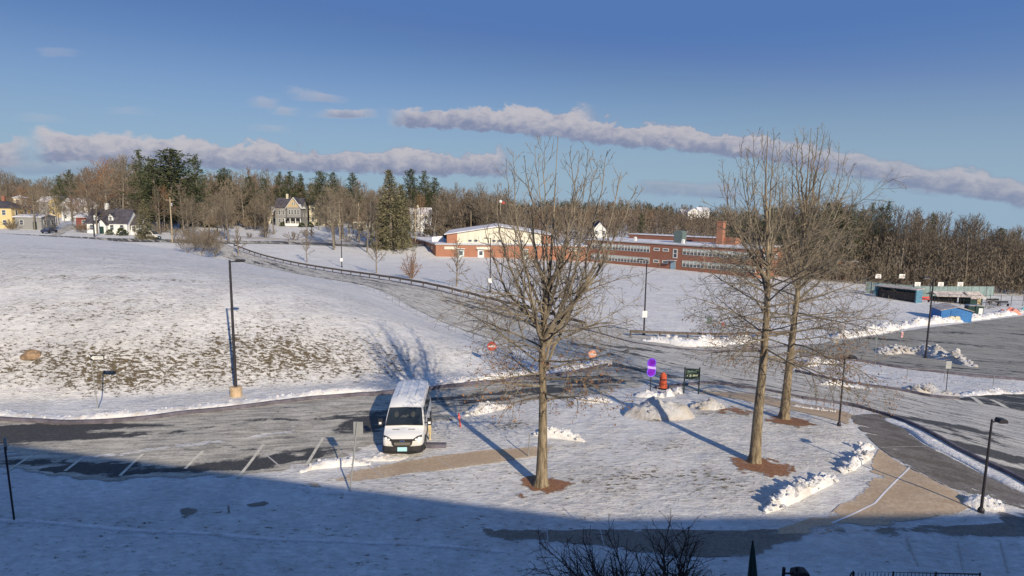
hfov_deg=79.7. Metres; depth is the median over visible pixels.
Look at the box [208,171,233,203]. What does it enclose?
pine tree
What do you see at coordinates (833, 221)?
pine tree
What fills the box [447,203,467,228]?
bare tree
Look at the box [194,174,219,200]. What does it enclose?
bare tree
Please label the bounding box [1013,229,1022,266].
bare tree
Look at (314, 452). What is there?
stall line
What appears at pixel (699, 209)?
house
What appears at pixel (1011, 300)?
chain link fence
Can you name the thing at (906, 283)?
young tree
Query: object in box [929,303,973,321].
storage shed
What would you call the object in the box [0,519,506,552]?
snow bank
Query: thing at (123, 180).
bare tree
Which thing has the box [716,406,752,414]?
mulch bed
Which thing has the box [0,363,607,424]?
kerb
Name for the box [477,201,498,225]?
bare tree
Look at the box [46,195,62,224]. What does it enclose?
bare tree
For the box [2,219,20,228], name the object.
bare shrub
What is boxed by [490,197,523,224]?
bare tree
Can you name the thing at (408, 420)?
parked van
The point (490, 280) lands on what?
street lamp
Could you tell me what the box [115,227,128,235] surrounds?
evergreen shrub
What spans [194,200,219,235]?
bare tree
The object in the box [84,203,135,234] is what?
house
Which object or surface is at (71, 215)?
bare tree
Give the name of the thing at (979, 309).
portable toilet
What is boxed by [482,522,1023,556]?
shaded walk
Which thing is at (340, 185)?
bare tree
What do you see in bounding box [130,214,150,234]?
house wing
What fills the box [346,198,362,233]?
bare tree
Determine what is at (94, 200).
bare tree
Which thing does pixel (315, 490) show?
snow bank
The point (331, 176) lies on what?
pine tree
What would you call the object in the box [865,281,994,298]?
court fence
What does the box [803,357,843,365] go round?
snow bank
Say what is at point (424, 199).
bare tree
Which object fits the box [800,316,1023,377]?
parking lot
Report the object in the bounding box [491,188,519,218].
bare tree
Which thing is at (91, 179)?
bare tree
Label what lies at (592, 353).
do not enter sign
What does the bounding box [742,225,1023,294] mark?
undergrowth
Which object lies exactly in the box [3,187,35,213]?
bare tree
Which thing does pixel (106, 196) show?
bare tree
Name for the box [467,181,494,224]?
bare tree
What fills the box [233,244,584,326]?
guardrail
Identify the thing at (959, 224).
bare tree
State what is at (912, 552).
paving joint
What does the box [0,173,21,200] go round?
bare tree
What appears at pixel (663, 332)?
guardrail
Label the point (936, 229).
bare tree
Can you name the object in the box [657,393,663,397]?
snow pile
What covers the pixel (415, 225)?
utility pole
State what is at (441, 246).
gymnasium
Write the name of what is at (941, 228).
bare tree
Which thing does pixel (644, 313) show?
street lamp
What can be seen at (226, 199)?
bare tree
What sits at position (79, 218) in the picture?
house
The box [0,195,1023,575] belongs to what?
snowy ground
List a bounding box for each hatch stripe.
[969,396,984,404]
[989,399,1008,407]
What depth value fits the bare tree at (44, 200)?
166.21 m
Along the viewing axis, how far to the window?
170.11 m
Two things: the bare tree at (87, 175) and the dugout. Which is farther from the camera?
the bare tree at (87, 175)
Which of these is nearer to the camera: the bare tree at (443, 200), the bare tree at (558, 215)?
the bare tree at (443, 200)
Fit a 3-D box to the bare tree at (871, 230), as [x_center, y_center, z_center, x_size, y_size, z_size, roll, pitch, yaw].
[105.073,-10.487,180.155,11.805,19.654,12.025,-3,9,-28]
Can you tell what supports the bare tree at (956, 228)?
on the snowy ground
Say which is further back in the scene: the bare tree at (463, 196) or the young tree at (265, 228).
the bare tree at (463, 196)
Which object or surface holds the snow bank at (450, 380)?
on the snowy ground
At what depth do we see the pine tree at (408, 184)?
244.99 m
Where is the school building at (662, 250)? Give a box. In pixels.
[587,220,794,277]
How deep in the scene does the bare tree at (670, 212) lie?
257.23 m
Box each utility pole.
[91,205,94,236]
[169,197,172,241]
[337,202,341,239]
[415,209,415,243]
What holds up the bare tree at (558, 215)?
on the snowy ground
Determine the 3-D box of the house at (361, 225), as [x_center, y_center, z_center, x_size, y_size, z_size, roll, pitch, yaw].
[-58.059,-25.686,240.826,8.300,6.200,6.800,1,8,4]
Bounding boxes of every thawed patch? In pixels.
[180,508,196,518]
[247,501,267,505]
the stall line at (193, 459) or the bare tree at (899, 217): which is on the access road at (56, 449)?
the stall line at (193, 459)
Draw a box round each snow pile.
[361,451,408,460]
[574,396,612,402]
[623,396,694,420]
[635,389,657,397]
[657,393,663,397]
[663,388,674,396]
[672,386,682,393]
[689,397,725,409]
[876,343,977,366]
[905,382,960,396]
[963,494,1004,512]
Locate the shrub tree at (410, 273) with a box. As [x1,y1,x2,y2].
[397,251,421,278]
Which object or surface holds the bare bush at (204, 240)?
on the snowy ground
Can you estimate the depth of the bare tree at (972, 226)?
168.01 m
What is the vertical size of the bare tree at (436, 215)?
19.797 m
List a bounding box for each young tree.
[233,227,244,254]
[260,219,269,237]
[301,225,312,262]
[308,227,314,237]
[368,229,385,272]
[446,238,470,286]
[902,269,910,284]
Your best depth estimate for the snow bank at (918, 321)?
95.70 m
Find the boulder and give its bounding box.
[20,349,40,359]
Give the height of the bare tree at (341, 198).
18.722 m
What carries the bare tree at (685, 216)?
on the snowy ground
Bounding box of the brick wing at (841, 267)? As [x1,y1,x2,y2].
[803,260,856,280]
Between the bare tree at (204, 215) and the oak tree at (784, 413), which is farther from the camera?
the bare tree at (204, 215)
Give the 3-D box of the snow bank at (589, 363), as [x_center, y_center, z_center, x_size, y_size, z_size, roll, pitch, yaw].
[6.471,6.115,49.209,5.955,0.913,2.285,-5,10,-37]
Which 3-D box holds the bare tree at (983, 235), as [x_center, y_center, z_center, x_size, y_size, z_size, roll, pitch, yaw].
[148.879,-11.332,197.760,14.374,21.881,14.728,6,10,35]
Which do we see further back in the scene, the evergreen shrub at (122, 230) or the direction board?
the evergreen shrub at (122, 230)
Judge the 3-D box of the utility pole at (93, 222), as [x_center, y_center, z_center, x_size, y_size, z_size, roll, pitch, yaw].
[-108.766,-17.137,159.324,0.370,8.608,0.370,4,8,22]
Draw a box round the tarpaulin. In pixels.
[998,307,1021,314]
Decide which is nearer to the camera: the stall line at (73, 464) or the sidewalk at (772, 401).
the stall line at (73, 464)
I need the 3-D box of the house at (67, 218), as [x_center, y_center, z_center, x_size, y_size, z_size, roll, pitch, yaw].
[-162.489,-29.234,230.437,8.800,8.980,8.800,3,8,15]
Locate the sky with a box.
[0,0,1023,240]
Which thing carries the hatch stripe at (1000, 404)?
on the parking bay
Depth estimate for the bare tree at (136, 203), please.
184.63 m
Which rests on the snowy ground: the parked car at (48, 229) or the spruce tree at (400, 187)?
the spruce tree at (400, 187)
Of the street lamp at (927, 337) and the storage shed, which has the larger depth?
the storage shed
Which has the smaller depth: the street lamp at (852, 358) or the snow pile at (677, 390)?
the street lamp at (852, 358)
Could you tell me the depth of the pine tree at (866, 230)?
188.38 m
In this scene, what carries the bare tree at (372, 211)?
on the snowy ground
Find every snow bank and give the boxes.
[0,386,385,419]
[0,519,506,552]
[203,236,372,242]
[297,484,362,497]
[299,456,370,472]
[431,368,561,385]
[463,401,510,416]
[533,426,585,441]
[558,359,614,369]
[641,334,768,346]
[762,472,838,513]
[791,404,835,411]
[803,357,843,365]
[819,380,871,388]
[830,309,1023,338]
[836,449,873,473]
[856,441,874,451]
[960,388,1023,395]
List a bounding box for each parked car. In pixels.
[40,227,57,232]
[137,229,160,238]
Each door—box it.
[100,226,103,233]
[458,249,463,256]
[478,250,483,256]
[670,261,675,268]
[951,310,962,319]
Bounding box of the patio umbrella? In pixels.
[747,540,757,575]
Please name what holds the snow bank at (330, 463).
on the snowy ground
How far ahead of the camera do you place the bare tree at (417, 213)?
225.34 m
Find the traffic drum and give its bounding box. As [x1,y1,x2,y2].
[658,372,668,389]
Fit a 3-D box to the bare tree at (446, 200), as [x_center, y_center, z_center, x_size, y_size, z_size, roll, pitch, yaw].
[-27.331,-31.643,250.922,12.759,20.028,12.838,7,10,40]
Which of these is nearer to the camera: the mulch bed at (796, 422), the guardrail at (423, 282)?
the mulch bed at (796, 422)
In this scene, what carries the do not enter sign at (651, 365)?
on the snowy ground
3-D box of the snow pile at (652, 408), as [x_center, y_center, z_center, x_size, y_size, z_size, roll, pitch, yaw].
[8.665,7.033,36.033,4.302,1.379,2.521,1,8,0]
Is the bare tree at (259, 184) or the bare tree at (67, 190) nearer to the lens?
the bare tree at (67, 190)
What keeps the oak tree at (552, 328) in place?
on the snowy ground
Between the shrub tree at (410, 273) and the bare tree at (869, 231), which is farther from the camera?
the bare tree at (869, 231)
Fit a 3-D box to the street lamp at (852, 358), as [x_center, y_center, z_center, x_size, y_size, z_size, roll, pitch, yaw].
[18.873,5.908,34.587,0.720,4.297,0.320,2,8,11]
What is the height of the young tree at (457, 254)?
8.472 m
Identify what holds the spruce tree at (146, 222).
on the snowy ground
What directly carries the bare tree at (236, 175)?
on the snowy ground
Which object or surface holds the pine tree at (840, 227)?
on the snowy ground
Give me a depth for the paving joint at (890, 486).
26.81 m
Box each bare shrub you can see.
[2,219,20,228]
[5,222,19,229]
[74,222,89,232]
[150,222,173,232]
[257,229,276,236]
[282,232,300,238]
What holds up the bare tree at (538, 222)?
on the snowy ground
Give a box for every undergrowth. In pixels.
[1,168,512,238]
[346,205,754,244]
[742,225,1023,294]
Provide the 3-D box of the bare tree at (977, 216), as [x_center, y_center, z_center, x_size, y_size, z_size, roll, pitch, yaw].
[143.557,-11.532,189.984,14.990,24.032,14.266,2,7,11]
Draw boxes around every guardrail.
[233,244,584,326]
[630,330,789,337]
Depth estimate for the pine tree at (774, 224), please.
169.25 m
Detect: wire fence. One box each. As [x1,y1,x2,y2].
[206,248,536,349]
[906,368,1014,385]
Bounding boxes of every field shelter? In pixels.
[926,291,968,303]
[959,291,985,303]
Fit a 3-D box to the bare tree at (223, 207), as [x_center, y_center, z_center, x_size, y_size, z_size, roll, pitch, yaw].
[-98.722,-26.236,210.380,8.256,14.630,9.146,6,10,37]
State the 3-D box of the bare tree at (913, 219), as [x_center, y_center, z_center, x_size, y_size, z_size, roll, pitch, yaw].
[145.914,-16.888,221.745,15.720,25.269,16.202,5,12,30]
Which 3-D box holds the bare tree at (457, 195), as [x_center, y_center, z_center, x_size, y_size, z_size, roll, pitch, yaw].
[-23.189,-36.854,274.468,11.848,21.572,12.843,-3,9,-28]
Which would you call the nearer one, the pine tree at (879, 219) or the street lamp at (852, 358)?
the street lamp at (852, 358)
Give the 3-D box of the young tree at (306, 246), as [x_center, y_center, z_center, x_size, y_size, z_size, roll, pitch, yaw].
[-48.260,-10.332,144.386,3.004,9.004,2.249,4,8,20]
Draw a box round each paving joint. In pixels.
[831,503,874,522]
[874,467,909,503]
[881,446,926,447]
[906,538,918,565]
[957,541,964,570]
[1000,541,1008,571]
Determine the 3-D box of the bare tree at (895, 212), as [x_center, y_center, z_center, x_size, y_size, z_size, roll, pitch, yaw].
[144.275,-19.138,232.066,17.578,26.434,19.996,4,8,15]
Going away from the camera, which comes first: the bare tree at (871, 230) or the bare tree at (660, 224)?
the bare tree at (871, 230)
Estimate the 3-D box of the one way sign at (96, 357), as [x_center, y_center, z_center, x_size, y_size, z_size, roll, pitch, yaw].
[-24.200,5.615,35.964,0.846,3.433,0.099,1,8,0]
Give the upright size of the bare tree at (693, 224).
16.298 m
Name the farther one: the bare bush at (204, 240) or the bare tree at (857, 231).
the bare tree at (857, 231)
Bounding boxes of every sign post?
[3,438,14,519]
[349,422,362,491]
[428,425,430,439]
[946,361,951,389]
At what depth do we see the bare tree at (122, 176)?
250.46 m
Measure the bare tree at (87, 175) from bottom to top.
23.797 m
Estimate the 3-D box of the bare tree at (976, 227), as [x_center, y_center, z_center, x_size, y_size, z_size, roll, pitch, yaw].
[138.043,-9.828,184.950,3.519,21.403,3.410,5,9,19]
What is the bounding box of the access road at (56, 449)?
[0,366,645,480]
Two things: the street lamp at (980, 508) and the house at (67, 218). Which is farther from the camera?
the house at (67, 218)
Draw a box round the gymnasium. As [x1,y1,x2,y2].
[410,223,563,259]
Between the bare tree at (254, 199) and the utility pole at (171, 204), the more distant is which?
the bare tree at (254, 199)
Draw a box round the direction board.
[683,367,700,393]
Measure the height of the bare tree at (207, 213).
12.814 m
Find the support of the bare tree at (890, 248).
on the snowy ground
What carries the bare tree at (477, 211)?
on the snowy ground
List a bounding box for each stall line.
[3,455,32,472]
[64,458,82,470]
[118,454,143,475]
[184,451,203,468]
[236,444,264,477]
[255,446,282,468]
[305,438,323,465]
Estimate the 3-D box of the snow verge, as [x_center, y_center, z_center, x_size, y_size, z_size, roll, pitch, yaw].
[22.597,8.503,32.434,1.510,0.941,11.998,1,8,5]
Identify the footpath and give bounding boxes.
[851,414,1023,532]
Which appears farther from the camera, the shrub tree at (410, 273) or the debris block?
the shrub tree at (410, 273)
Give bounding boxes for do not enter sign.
[487,342,496,367]
[588,350,596,362]
[647,358,655,390]
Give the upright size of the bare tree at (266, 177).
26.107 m
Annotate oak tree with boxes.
[429,136,660,488]
[675,127,893,463]
[678,123,917,423]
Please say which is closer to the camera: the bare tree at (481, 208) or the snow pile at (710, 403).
the snow pile at (710, 403)
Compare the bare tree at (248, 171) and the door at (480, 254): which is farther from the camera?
the bare tree at (248, 171)
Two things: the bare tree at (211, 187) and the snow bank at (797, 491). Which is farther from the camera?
the bare tree at (211, 187)
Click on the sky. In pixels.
(931, 91)
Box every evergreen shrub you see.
[105,229,113,234]
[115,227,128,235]
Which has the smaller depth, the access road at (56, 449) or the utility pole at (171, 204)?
the access road at (56, 449)
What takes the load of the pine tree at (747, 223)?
on the snowy ground
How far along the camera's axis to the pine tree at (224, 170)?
241.20 m
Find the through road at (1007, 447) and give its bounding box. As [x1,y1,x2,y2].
[197,238,1023,476]
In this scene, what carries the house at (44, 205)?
on the snowy ground
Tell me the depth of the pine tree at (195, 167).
211.57 m
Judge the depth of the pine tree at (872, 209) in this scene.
198.47 m
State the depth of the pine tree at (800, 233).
169.91 m
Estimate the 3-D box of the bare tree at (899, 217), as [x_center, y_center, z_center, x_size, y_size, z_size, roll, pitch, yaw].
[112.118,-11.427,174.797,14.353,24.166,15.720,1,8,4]
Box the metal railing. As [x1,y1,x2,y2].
[850,571,980,575]
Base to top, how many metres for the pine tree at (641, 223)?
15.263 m
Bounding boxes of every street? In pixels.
[2,233,424,246]
[51,224,75,234]
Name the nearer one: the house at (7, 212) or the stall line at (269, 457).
the stall line at (269, 457)
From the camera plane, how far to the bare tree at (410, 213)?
225.34 m
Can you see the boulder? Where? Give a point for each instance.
(31, 354)
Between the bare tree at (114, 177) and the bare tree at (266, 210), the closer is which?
the bare tree at (266, 210)
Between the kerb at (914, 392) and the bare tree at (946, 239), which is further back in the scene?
the bare tree at (946, 239)
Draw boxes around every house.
[0,196,30,228]
[12,195,27,204]
[38,196,50,213]
[47,196,66,216]
[59,198,95,220]
[74,212,87,227]
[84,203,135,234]
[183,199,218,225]
[268,206,275,223]
[274,194,308,225]
[309,198,340,224]
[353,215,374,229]
[408,206,431,230]
[590,221,606,237]
[684,208,699,219]
[696,207,709,217]
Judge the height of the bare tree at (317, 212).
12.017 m
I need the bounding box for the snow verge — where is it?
[884,418,1023,492]
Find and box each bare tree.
[0,168,11,189]
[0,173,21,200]
[3,174,22,197]
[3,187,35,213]
[4,171,20,197]
[6,186,26,201]
[8,177,30,197]
[10,185,47,229]
[21,187,36,211]
[23,180,36,212]
[29,191,55,226]
[31,176,56,196]
[35,178,60,198]
[43,194,66,226]
[46,176,72,197]
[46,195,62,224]
[59,184,78,220]
[61,200,74,223]
[62,175,86,197]
[64,167,115,220]
[65,185,94,211]
[67,196,82,210]
[76,165,103,201]
[78,165,101,190]
[80,188,103,210]
[81,186,114,233]
[82,156,133,202]
[91,158,128,208]
[96,154,143,208]
[97,158,125,208]
[109,153,137,202]
[118,159,147,208]
[129,191,151,215]
[146,185,173,233]
[153,184,176,231]
[163,181,193,230]
[175,196,199,232]
[180,195,201,233]
[188,198,199,225]
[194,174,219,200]
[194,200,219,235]
[196,197,218,230]
[202,194,233,235]
[207,187,246,240]
[213,198,239,238]
[216,185,239,229]
[217,191,230,229]
[222,199,234,223]
[230,171,246,208]
[230,175,259,227]
[235,174,267,204]
[239,167,259,198]
[243,171,273,210]
[248,192,268,229]
[253,183,283,234]
[253,190,274,227]
[256,193,275,219]
[257,167,278,192]
[309,201,322,229]
[310,182,347,243]
[313,186,350,249]
[313,193,354,237]
[326,188,356,237]
[333,184,354,236]
[337,177,350,201]
[340,198,357,234]
[344,186,372,241]
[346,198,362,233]
[351,189,384,252]
[359,191,377,239]
[359,192,378,237]
[405,198,422,235]
[405,199,419,236]
[408,192,429,236]
[417,193,449,235]
[427,188,454,218]
[432,187,457,221]
[439,189,460,225]
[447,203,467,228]
[448,183,462,218]
[452,187,470,216]
[453,190,483,225]
[455,194,473,224]
[463,202,480,226]
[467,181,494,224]
[468,192,494,224]
[468,195,485,224]
[470,194,494,223]
[476,192,516,222]
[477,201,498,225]
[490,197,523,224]
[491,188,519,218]
[499,199,521,226]
[534,212,544,229]
[548,212,563,233]
[554,206,564,236]
[608,217,620,235]
[646,209,673,233]
[660,205,681,232]
[678,204,694,230]
[685,213,703,235]
[695,206,711,232]
[707,202,739,236]
[712,205,730,223]
[746,201,798,241]
[764,202,810,273]
[783,203,795,271]
[827,201,863,235]
[842,207,893,278]
[844,221,896,265]
[853,212,862,258]
[863,201,899,239]
[867,206,903,274]
[875,206,925,282]
[877,216,886,262]
[883,204,911,238]
[884,225,891,281]
[890,212,933,271]
[894,208,939,245]
[894,217,941,272]
[897,213,912,269]
[906,207,921,271]
[912,210,968,269]
[927,212,943,265]
[937,214,979,241]
[941,225,951,268]
[943,216,1001,285]
[948,213,1007,255]
[949,220,960,245]
[950,219,1005,285]
[957,220,996,266]
[968,221,979,265]
[973,228,1014,280]
[979,229,1023,289]
[997,225,1023,264]
[998,225,1023,269]
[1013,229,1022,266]
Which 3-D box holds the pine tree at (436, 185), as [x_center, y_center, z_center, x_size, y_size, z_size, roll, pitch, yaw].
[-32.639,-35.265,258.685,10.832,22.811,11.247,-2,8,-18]
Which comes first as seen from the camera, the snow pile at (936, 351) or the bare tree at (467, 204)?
the snow pile at (936, 351)
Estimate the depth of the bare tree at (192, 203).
180.67 m
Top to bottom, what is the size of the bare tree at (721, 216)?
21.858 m
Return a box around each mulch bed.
[516,475,575,497]
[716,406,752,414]
[730,457,796,477]
[765,415,820,427]
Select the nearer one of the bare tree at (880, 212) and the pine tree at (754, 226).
the pine tree at (754, 226)
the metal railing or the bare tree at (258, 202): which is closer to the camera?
the metal railing
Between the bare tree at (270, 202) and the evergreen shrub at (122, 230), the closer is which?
the evergreen shrub at (122, 230)
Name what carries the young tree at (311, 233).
on the snowy ground
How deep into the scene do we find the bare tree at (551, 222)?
246.00 m
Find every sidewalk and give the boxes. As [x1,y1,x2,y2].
[310,445,552,487]
[700,391,851,423]
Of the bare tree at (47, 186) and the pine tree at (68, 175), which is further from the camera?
the bare tree at (47, 186)
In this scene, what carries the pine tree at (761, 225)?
on the snowy ground
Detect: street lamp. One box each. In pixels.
[228,259,245,397]
[340,233,344,266]
[484,237,491,291]
[637,259,647,334]
[837,355,857,425]
[922,277,934,357]
[977,417,1008,513]
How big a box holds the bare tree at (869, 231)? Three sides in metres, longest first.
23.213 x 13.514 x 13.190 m
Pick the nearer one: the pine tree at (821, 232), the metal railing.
the metal railing
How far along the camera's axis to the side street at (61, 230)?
175.26 m
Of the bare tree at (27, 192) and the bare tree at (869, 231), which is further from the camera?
the bare tree at (27, 192)
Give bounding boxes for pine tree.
[48,175,65,217]
[59,169,79,200]
[116,147,210,229]
[124,149,157,220]
[128,159,174,230]
[155,153,198,228]
[181,153,210,227]
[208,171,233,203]
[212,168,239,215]
[239,176,258,215]
[255,178,274,214]
[270,171,289,201]
[277,171,300,197]
[292,173,310,205]
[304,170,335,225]
[325,172,342,200]
[342,172,368,214]
[396,169,427,211]
[415,170,434,207]
[422,177,442,222]
[637,213,647,233]
[739,212,753,239]
[747,217,762,242]
[759,208,785,244]
[760,212,773,240]
[785,205,823,263]
[810,209,835,268]
[822,202,841,261]
[827,203,846,257]
[839,204,868,260]
[847,211,872,274]
[852,209,880,262]
[866,202,879,263]
[874,200,896,257]
[874,206,887,262]
[921,213,939,266]
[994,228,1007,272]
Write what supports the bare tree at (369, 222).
on the snowy ground
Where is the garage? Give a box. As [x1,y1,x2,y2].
[12,214,56,229]
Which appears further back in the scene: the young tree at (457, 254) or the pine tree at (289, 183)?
the pine tree at (289, 183)
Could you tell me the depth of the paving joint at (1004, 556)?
21.46 m
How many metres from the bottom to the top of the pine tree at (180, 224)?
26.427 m
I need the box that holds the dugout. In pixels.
[873,284,924,302]
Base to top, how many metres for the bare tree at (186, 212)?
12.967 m
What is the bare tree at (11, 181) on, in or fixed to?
on the snowy ground
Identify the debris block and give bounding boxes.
[426,438,445,448]
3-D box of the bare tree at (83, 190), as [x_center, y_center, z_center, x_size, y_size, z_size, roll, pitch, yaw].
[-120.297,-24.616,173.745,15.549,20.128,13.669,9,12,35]
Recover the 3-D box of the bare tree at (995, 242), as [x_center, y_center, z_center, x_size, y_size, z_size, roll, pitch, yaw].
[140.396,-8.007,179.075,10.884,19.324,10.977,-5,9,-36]
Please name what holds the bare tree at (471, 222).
on the snowy ground
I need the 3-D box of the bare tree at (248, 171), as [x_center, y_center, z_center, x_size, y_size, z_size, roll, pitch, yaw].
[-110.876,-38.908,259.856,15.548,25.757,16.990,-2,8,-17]
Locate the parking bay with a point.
(1014, 401)
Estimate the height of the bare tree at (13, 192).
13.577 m
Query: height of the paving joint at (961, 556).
0.018 m
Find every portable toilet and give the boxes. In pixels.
[964,304,975,313]
[973,304,983,313]
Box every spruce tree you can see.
[131,199,158,239]
[365,169,417,253]
[368,199,391,248]
[386,185,413,249]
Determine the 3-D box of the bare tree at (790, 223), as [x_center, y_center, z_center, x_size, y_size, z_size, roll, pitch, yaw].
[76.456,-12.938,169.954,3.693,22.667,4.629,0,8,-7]
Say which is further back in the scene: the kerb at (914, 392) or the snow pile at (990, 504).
the kerb at (914, 392)
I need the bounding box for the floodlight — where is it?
[782,566,809,575]
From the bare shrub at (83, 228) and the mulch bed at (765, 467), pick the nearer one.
the mulch bed at (765, 467)
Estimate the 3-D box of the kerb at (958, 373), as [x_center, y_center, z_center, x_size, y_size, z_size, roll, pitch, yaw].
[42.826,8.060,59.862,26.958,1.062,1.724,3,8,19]
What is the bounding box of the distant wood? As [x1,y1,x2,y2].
[515,198,757,232]
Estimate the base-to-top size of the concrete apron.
0.139 m
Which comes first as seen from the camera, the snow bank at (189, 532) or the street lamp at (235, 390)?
the snow bank at (189, 532)
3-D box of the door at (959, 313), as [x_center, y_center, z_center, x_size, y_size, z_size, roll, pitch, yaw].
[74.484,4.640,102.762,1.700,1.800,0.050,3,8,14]
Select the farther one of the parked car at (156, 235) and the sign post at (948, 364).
the parked car at (156, 235)
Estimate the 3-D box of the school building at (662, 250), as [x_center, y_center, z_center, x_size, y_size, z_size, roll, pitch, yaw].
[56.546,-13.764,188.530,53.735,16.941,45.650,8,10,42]
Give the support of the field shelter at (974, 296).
on the snowy ground
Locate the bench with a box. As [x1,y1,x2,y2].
[996,301,1008,305]
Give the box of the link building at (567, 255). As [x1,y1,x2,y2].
[562,243,586,260]
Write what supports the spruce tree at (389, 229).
on the snowy ground
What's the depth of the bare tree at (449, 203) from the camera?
230.77 m
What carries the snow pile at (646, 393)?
on the snowy ground
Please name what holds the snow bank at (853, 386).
on the snowy ground
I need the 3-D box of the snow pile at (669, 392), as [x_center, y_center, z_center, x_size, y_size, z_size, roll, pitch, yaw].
[10.336,6.920,40.401,0.900,0.639,0.705,1,8,0]
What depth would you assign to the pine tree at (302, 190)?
268.30 m
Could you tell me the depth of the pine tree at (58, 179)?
246.08 m
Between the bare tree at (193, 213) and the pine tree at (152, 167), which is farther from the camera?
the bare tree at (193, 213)
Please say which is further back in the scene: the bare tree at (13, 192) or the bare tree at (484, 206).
the bare tree at (484, 206)
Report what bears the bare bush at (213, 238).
on the snowy ground
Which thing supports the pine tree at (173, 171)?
on the snowy ground
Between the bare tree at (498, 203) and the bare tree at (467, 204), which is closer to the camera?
the bare tree at (498, 203)
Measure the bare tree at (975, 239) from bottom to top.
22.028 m
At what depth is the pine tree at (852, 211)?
173.53 m
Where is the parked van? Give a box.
[378,379,431,453]
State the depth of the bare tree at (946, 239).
180.34 m
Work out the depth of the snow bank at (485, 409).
36.26 m
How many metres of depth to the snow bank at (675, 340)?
65.40 m
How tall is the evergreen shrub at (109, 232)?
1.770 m
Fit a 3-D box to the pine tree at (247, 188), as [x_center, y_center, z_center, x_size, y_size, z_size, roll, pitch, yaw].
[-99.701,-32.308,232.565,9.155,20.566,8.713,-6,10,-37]
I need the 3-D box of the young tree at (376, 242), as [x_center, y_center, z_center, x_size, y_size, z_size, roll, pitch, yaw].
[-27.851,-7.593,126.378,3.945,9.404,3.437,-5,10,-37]
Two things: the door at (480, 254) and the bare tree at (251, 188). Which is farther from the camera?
the bare tree at (251, 188)
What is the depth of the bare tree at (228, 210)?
192.95 m
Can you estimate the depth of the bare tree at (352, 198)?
201.70 m
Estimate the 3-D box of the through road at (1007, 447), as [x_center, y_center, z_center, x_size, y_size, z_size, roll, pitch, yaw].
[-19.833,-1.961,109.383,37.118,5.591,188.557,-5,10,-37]
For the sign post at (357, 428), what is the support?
on the snowy ground
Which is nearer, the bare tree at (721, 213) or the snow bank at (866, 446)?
the snow bank at (866, 446)
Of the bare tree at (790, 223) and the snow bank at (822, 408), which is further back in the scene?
the bare tree at (790, 223)
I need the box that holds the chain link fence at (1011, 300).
[915,292,1023,305]
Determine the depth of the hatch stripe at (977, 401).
46.37 m
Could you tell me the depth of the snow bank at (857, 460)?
28.86 m
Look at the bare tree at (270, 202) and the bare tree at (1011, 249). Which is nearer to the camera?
the bare tree at (1011, 249)
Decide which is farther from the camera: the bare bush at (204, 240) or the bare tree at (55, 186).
the bare tree at (55, 186)
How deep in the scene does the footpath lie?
29.47 m
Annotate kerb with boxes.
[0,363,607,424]
[224,243,799,351]
[655,381,1023,482]
[795,369,959,399]
[801,354,1023,380]
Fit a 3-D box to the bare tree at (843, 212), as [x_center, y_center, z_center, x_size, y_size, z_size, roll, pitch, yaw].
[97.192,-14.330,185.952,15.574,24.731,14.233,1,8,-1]
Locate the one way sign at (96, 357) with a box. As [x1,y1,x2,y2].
[90,355,103,408]
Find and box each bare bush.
[170,223,205,252]
[183,227,214,255]
[184,230,202,250]
[192,227,220,252]
[198,228,228,255]
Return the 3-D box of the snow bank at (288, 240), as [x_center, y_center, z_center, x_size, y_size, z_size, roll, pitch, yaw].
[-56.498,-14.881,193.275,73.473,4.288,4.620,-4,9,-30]
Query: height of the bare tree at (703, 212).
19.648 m
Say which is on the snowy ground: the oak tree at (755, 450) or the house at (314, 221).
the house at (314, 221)
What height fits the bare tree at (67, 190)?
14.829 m
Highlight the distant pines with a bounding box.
[492,198,741,217]
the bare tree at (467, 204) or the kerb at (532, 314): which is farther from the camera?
the bare tree at (467, 204)
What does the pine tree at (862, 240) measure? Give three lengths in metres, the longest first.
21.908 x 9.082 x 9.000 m
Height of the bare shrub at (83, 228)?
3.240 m
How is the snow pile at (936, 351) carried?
on the parking lot
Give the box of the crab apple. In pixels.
[515,508,733,575]
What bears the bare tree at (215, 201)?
on the snowy ground
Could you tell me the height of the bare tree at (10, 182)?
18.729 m
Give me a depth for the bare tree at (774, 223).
171.90 m
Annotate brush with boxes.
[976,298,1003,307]
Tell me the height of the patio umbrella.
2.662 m
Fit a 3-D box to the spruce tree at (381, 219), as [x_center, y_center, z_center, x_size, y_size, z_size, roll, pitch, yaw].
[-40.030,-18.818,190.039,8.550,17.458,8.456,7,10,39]
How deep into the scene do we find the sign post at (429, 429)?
31.86 m
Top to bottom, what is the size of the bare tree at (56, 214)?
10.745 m
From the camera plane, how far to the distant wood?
447.80 m
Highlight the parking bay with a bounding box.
[959,394,1023,410]
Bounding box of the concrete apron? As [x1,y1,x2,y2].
[764,449,970,534]
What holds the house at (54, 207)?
on the snowy ground
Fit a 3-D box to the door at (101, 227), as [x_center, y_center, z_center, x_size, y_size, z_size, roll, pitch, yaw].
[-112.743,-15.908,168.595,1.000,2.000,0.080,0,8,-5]
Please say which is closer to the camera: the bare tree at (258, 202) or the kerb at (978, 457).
the kerb at (978, 457)
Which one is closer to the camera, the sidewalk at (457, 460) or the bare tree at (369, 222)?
the sidewalk at (457, 460)
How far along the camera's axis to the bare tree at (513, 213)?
228.26 m
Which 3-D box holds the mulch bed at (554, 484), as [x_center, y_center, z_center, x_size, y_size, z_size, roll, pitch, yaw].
[1.454,8.625,26.761,3.805,0.087,2.914,-1,8,-11]

